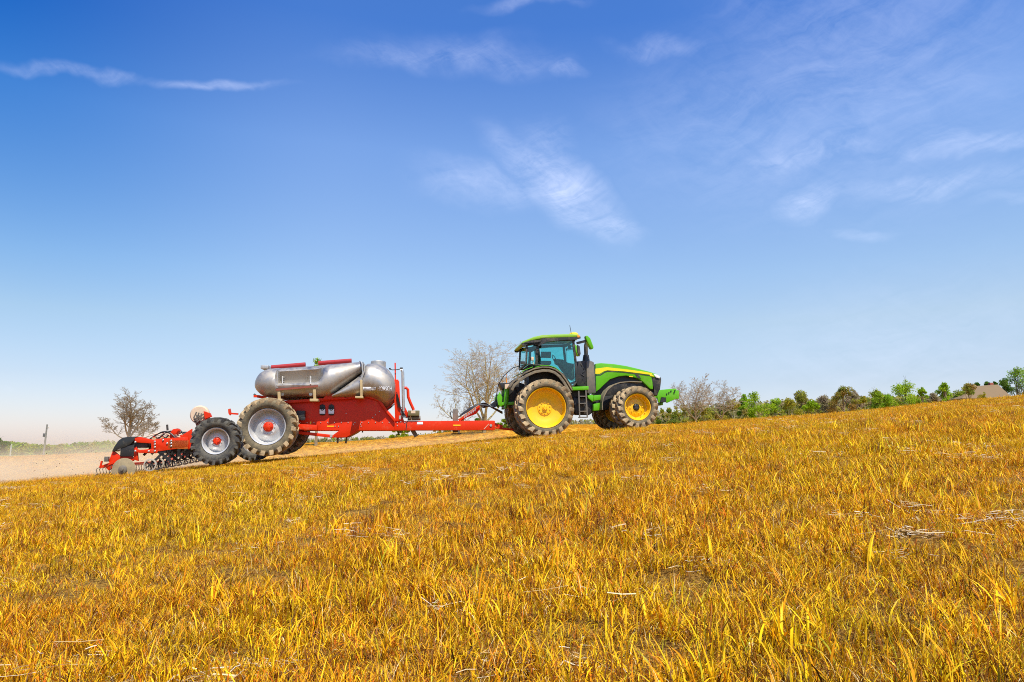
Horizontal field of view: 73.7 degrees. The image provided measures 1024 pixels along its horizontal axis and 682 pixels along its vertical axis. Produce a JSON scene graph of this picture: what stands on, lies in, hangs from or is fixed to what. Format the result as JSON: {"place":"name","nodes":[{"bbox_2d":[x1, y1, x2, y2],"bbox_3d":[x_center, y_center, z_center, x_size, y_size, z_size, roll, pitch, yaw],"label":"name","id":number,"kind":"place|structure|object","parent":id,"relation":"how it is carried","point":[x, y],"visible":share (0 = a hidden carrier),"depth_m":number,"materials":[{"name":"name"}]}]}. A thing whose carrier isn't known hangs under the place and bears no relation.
{"place":"outdoors","nodes":[
{"label":"outdoors","id":0,"kind":"place"},
{"bbox_2d":[0,392,1023,681],"bbox_3d":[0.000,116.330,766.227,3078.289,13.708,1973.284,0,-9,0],"label":"field","id":1,"kind":"structure","parent":0,"point":[696,581],"depth_m":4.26,"materials":[{"name":"yellow plant"}]},
{"bbox_2d":[0,437,10,452],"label":"round tree","id":2,"kind":"object","parent":1,"relation":"on","point":[3,444],"visible":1,"depth_m":126.92,"materials":[{"name":"green plant"}]},
{"bbox_2d":[42,424,48,454],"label":"utility pole","id":3,"kind":"object","parent":1,"relation":"on","point":[45,433],"visible":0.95,"depth_m":136.46,"materials":[{"name":"grey wood"}]},
{"bbox_2d":[0,440,148,454],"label":"distant wood","id":4,"kind":"object","parent":1,"relation":"on","point":[25,448],"visible":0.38,"depth_m":206.72,"materials":[{"name":"green plant"}]},
{"bbox_2d":[97,387,157,438],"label":"bare tree","id":5,"kind":"object","parent":1,"relation":"on","point":[131,417],"visible":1,"depth_m":107.11,"materials":[{"name":"brown plant"}]},
{"bbox_2d":[132,404,160,449],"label":"bare tree","id":6,"kind":"object","parent":1,"relation":"on","point":[142,435],"visible":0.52,"depth_m":111.37,"materials":[{"name":"brown plant"}]},
{"bbox_2d":[95,406,266,475],"bbox_3d":[-11.637,3.719,25.205,4.512,2.497,6.205,1,-9,-8],"label":"seeding toolbar","id":7,"kind":"object","parent":1,"relation":"on","point":[214,440],"visible":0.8,"depth_m":22.48,"materials":[{"name":"red metal"}]},
{"bbox_2d":[312,358,320,445],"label":"young tree","id":8,"kind":"object","parent":1,"relation":"on","point":[316,437],"visible":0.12,"depth_m":94.09,"materials":[{"name":"green plant"}]},
{"bbox_2d":[228,359,513,455],"bbox_3d":[-5.304,2.537,26.219,10.828,3.646,3.437,1,-9,-8],"label":"seed cart","id":9,"kind":"object","parent":1,"relation":"on","point":[346,398],"visible":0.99,"depth_m":25.15,"materials":[{"name":"metal"}]},
{"bbox_2d":[319,404,325,414],"bbox_3d":[-6.989,2.538,25.203,0.221,0.413,0.080,1,-9,-8],"label":"meter window","id":10,"kind":"structure","parent":9,"relation":"in","point":[322,407],"depth_m":25.18,"materials":[{"name":"plastic"}]},
{"bbox_2d":[328,404,333,414],"bbox_3d":[-6.678,2.543,25.247,0.221,0.414,0.080,1,-9,-8],"label":"meter window","id":11,"kind":"structure","parent":9,"relation":"in","point":[331,407],"depth_m":25.22,"materials":[{"name":"plastic"}]},
{"bbox_2d":[389,431,409,437],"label":"rounded bush","id":12,"kind":"object","parent":1,"relation":"on","point":[403,434],"visible":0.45,"depth_m":106.78,"materials":[{"name":"green plant"}]},
{"bbox_2d":[306,426,495,442],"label":"distant wood","id":13,"kind":"object","parent":1,"relation":"on","point":[326,439],"visible":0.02,"depth_m":321.06,"materials":[{"name":"green plant"}]},
{"bbox_2d":[431,388,481,432],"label":"bare tree","id":14,"kind":"object","parent":1,"relation":"on","point":[465,406],"visible":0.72,"depth_m":89.86,"materials":[{"name":"brown plant"}]},
{"bbox_2d":[433,339,534,432],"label":"bare tree","id":15,"kind":"object","parent":1,"relation":"on","point":[488,383],"visible":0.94,"depth_m":87.04,"materials":[{"name":"brown plant"}]},
{"bbox_2d":[497,418,509,427],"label":"rounded bush","id":16,"kind":"object","parent":1,"relation":"on","point":[503,420],"visible":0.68,"depth_m":95.25,"materials":[{"name":"green plant"}]},
{"bbox_2d":[0,398,1023,681],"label":"straw","id":17,"kind":"object","parent":1,"relation":"on","point":[910,532],"visible":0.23,"depth_m":4.61,"materials":[{"name":"beige plant"}]},
{"bbox_2d":[492,353,531,390],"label":"bare tree","id":18,"kind":"object","parent":1,"relation":"on","point":[516,368],"visible":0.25,"depth_m":92.35,"materials":[{"name":"brown plant"}]},
{"bbox_2d":[481,328,678,436],"bbox_3d":[2.749,1.644,27.497,8.019,4.420,4.045,1,-9,-8],"label":"tractor","id":19,"kind":"object","parent":1,"relation":"on","point":[545,398],"visible":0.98,"depth_m":26.52,"materials":[{"name":"metal"}]},
{"bbox_2d":[655,407,684,423],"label":"hedge bush","id":20,"kind":"object","parent":1,"relation":"on","point":[675,415],"visible":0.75,"depth_m":111.35,"materials":[{"name":"green plant"}]},
{"bbox_2d":[666,404,699,423],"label":"hedge bush","id":21,"kind":"object","parent":1,"relation":"on","point":[683,414],"visible":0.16,"depth_m":118.38,"materials":[{"name":"green plant"}]},
{"bbox_2d":[671,373,717,421],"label":"bare tree","id":22,"kind":"object","parent":1,"relation":"on","point":[693,402],"visible":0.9,"depth_m":103.84,"materials":[{"name":"brown plant"}]},
{"bbox_2d":[686,401,721,422],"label":"hedge bush","id":23,"kind":"object","parent":1,"relation":"on","point":[703,414],"visible":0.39,"depth_m":111.89,"materials":[{"name":"green plant"}]},
{"bbox_2d":[707,405,735,420],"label":"hedge bush","id":24,"kind":"object","parent":1,"relation":"on","point":[713,413],"visible":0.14,"depth_m":118.82,"materials":[{"name":"green plant"}]},
{"bbox_2d":[698,380,746,419],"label":"bare tree","id":25,"kind":"object","parent":1,"relation":"on","point":[732,404],"visible":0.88,"depth_m":107.84,"materials":[{"name":"brown plant"}]},
{"bbox_2d":[720,399,749,419],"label":"hedge bush","id":26,"kind":"object","parent":1,"relation":"on","point":[726,414],"visible":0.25,"depth_m":113.75,"materials":[{"name":"green plant"}]},
{"bbox_2d":[736,394,749,418],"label":"hedge tree","id":27,"kind":"object","parent":1,"relation":"on","point":[742,402],"visible":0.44,"depth_m":120.11,"materials":[{"name":"green plant"}]},
{"bbox_2d":[570,395,940,424],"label":"distant hedge","id":28,"kind":"object","parent":1,"relation":"on","point":[659,414],"visible":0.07,"depth_m":131.95,"materials":[{"name":"green plant"}]},
{"bbox_2d":[742,391,775,418],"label":"hedge bush","id":29,"kind":"object","parent":1,"relation":"on","point":[754,407],"visible":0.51,"depth_m":113.75,"materials":[{"name":"green plant"}]},
{"bbox_2d":[762,398,788,416],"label":"hedge bush","id":30,"kind":"object","parent":1,"relation":"on","point":[776,401],"visible":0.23,"depth_m":120.54,"materials":[{"name":"green plant"}]},
{"bbox_2d":[781,397,802,415],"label":"hedge bush","id":31,"kind":"object","parent":1,"relation":"on","point":[788,404],"visible":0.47,"depth_m":115.49,"materials":[{"name":"green plant"}]},
{"bbox_2d":[792,390,818,414],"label":"hedge tree","id":32,"kind":"object","parent":1,"relation":"on","point":[800,397],"visible":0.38,"depth_m":122.30,"materials":[{"name":"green plant"}]},
{"bbox_2d":[801,400,820,414],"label":"hedge bush","id":33,"kind":"object","parent":1,"relation":"on","point":[811,405],"visible":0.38,"depth_m":116.37,"materials":[{"name":"green plant"}]},
{"bbox_2d":[817,394,829,412],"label":"hedge bush","id":34,"kind":"object","parent":1,"relation":"on","point":[824,400],"visible":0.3,"depth_m":123.41,"materials":[{"name":"brown plant"}]},
{"bbox_2d":[829,396,844,412],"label":"hedge bush","id":35,"kind":"object","parent":1,"relation":"on","point":[834,404],"visible":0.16,"depth_m":116.79,"materials":[{"name":"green plant"}]},
{"bbox_2d":[826,385,858,412],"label":"hedge tree","id":36,"kind":"object","parent":1,"relation":"on","point":[841,392],"visible":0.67,"depth_m":111.69,"materials":[{"name":"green plant"}]},
{"bbox_2d":[844,388,864,410],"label":"hedge tree","id":37,"kind":"object","parent":1,"relation":"on","point":[855,395],"visible":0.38,"depth_m":118.32,"materials":[{"name":"brown plant"}]},
{"bbox_2d":[855,395,873,410],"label":"hedge bush","id":38,"kind":"object","parent":1,"relation":"on","point":[862,399],"visible":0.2,"depth_m":112.53,"materials":[{"name":"green plant"}]},
{"bbox_2d":[865,388,894,409],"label":"hedge tree","id":39,"kind":"object","parent":1,"relation":"on","point":[878,397],"visible":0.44,"depth_m":118.93,"materials":[{"name":"green plant"}]},
{"bbox_2d":[881,395,893,407],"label":"hedge bush","id":40,"kind":"object","parent":1,"relation":"on","point":[888,399],"visible":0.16,"depth_m":113.74,"materials":[{"name":"green plant"}]},
{"bbox_2d":[882,379,919,406],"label":"hedge tree","id":41,"kind":"object","parent":1,"relation":"on","point":[904,389],"visible":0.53,"depth_m":120.26,"materials":[{"name":"green plant"}]},
{"bbox_2d":[917,387,928,403],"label":"hedge tree","id":42,"kind":"object","parent":1,"relation":"on","point":[922,391],"visible":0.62,"depth_m":114.68,"materials":[{"name":"green plant"}]},
{"bbox_2d":[925,392,940,402],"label":"hedge bush","id":43,"kind":"object","parent":1,"relation":"on","point":[935,397],"visible":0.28,"depth_m":121.65,"materials":[{"name":"brown plant"}]},
{"bbox_2d":[934,382,952,401],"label":"hedge tree","id":44,"kind":"object","parent":1,"relation":"on","point":[943,388],"visible":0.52,"depth_m":116.10,"materials":[{"name":"green plant"}]},
{"bbox_2d":[952,390,964,397],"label":"hedge bush","id":45,"kind":"object","parent":1,"relation":"on","point":[960,393],"visible":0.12,"depth_m":122.56,"materials":[{"name":"green plant"}]},
{"bbox_2d":[961,382,982,398],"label":"hedge tree","id":46,"kind":"object","parent":1,"relation":"on","point":[966,388],"visible":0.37,"depth_m":116.67,"materials":[{"name":"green plant"}]},
{"bbox_2d":[938,383,1009,400],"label":"house","id":47,"kind":"structure","parent":1,"relation":"on","point":[991,390],"depth_m":122.08,"materials":[{"name":"brown"}]},
{"bbox_2d":[998,377,1016,395],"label":"garden tree","id":48,"kind":"object","parent":1,"relation":"on","point":[1003,383],"visible":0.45,"depth_m":137.56,"materials":[{"name":"green plant"}]},
{"bbox_2d":[1006,366,1023,395],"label":"garden tree","id":49,"kind":"object","parent":1,"relation":"on","point":[1016,372],"visible":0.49,"depth_m":137.82,"materials":[{"name":"green plant"}]},
{"bbox_2d":[1015,367,1023,393],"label":"garden tree","id":50,"kind":"object","parent":1,"relation":"on","point":[1019,384],"visible":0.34,"depth_m":138.46,"materials":[{"name":"green plant"}]},
{"bbox_2d":[0,0,1023,444],"label":"sky","id":51,"kind":"structure","parent":0,"point":[773,199],"materials":[{"name":"blue"}]}
]}

